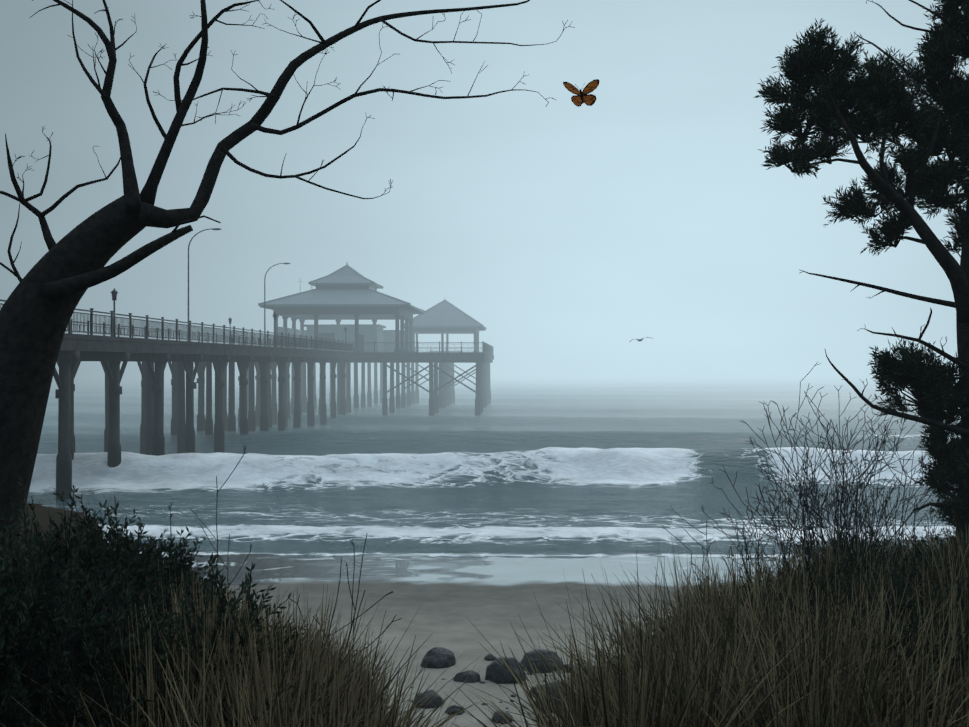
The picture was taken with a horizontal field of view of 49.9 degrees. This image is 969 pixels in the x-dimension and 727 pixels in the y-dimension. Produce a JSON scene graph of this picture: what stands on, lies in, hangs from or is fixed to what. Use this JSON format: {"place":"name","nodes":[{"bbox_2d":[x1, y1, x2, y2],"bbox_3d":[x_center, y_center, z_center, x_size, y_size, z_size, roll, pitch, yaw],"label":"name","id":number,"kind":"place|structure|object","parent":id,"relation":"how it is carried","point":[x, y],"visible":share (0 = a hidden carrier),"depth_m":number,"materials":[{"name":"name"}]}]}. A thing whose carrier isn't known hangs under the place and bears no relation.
{"place":"outdoors","nodes":[
{"label":"outdoors","id":0,"kind":"place"},
{"bbox_2d":[318,285,380,351],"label":"windows","id":1,"kind":"structure","parent":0,"point":[331,336],"depth_m":132.28,"materials":[{"name":"grey glass"}]},
{"bbox_2d":[15,504,825,726],"bbox_3d":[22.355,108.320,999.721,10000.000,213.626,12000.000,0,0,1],"label":"beach","id":2,"kind":"structure","parent":0,"point":[490,598],"depth_m":25.16,"materials":[{"name":"beige sand"}]},
{"bbox_2d":[0,0,574,540],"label":"bare tree","id":3,"kind":"object","parent":2,"relation":"on","point":[48,292],"visible":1,"depth_m":8.90,"materials":[{"name":"brown plant"}]},
{"bbox_2d":[0,362,968,726],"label":"shrub","id":4,"kind":"object","parent":2,"relation":"on","point":[39,618],"depth_m":4.12,"materials":[{"name":"green plant"}]},
{"bbox_2d":[1,510,968,726],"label":"grass tussocks","id":5,"kind":"object","parent":2,"relation":"on","point":[670,676],"depth_m":3.71,"materials":[{"name":"plant"}]},
{"bbox_2d":[409,647,597,723],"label":"beach rocks","id":6,"kind":"object","parent":2,"relation":"on","point":[446,658],"visible":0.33,"depth_m":17.87,"materials":[{"name":"grey stone"}]},
{"bbox_2d":[754,0,968,542],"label":"pine tree","id":7,"kind":"object","parent":2,"relation":"on","point":[824,142],"depth_m":9.65,"materials":[{"name":"green plant"}]},
{"bbox_2d":[0,0,968,363],"label":"sky","id":8,"kind":"structure","parent":0,"point":[573,234],"materials":[{"name":"blue"}]},
{"bbox_2d":[26,364,960,559],"bbox_3d":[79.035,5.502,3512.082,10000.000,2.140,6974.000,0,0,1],"label":"sea","id":9,"kind":"structure","parent":0,"point":[567,461],"depth_m":53.61,"materials":[{"name":"liquid"}]},
{"bbox_2d":[53,351,492,499],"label":"pier piles","id":10,"kind":"object","parent":9,"relation":"in","point":[262,414],"visible":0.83,"depth_m":82.77,"materials":[{"name":"wood"}]},
{"bbox_2d":[60,333,493,359],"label":"pier deck","id":11,"kind":"structure","parent":10,"relation":"on","point":[84,343],"depth_m":67.68,"materials":[{"name":"grey wood"}]},
{"bbox_2d":[111,288,117,336],"bbox_3d":[-18.290,-2.527,51.432,0.380,2.400,0.329,0,0,2],"label":"lantern post","id":12,"kind":"object","parent":11,"relation":"on","point":[114,292],"visible":0.92,"depth_m":51.39,"materials":[{"name":"metal"}]},
{"bbox_2d":[187,228,220,340],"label":"street lamp","id":13,"kind":"object","parent":11,"relation":"on","point":[188,265],"visible":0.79,"depth_m":81.40,"materials":[{"name":"metal"}]},
{"bbox_2d":[228,317,231,343],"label":"lantern post","id":14,"kind":"object","parent":11,"relation":"on","point":[230,320],"visible":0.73,"depth_m":93.52,"materials":[{"name":"metal"}]},
{"bbox_2d":[0,299,492,353],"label":"pier railing","id":15,"kind":"object","parent":11,"relation":"on","point":[149,328],"visible":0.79,"depth_m":68.46,"materials":[{"name":"metal"}]},
{"bbox_2d":[273,313,276,346],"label":"lantern post","id":16,"kind":"object","parent":11,"relation":"on","point":[274,315],"visible":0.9,"depth_m":84.28,"materials":[{"name":"metal"}]},
{"bbox_2d":[264,263,290,345],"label":"street lamp","id":17,"kind":"object","parent":11,"relation":"on","point":[264,305],"visible":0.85,"depth_m":105.18,"materials":[{"name":"metal"}]},
{"bbox_2d":[278,324,404,351],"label":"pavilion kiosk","id":18,"kind":"object","parent":11,"relation":"on","point":[369,332],"visible":0.4,"depth_m":132.41,"materials":[{"name":"grey wood"}]},
{"bbox_2d":[260,284,423,351],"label":"pavilion frame","id":19,"kind":"object","parent":11,"relation":"on","point":[374,314],"visible":0.81,"depth_m":126.02,"materials":[{"name":"grey wood"}]},
{"bbox_2d":[258,263,424,312],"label":"pavilion roof","id":20,"kind":"structure","parent":19,"relation":"on","point":[346,274],"depth_m":127.28,"materials":[{"name":"grey"}]},
{"bbox_2d":[404,327,484,351],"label":"pavilion frame","id":21,"kind":"object","parent":11,"relation":"on","point":[442,331],"visible":0.69,"depth_m":147.25,"materials":[{"name":"grey wood"}]},
{"bbox_2d":[404,300,486,329],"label":"pavilion roof","id":22,"kind":"structure","parent":21,"relation":"on","point":[445,314],"depth_m":147.66,"materials":[{"name":"grey"}]},
{"bbox_2d":[563,79,599,106],"bbox_3d":[0.194,-0.532,2.059,0.074,0.056,0.022,-6,-23,-7],"label":"butterfly","id":23,"kind":"object","parent":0,"point":[579,98],"visible":1,"depth_m":2.06}
]}

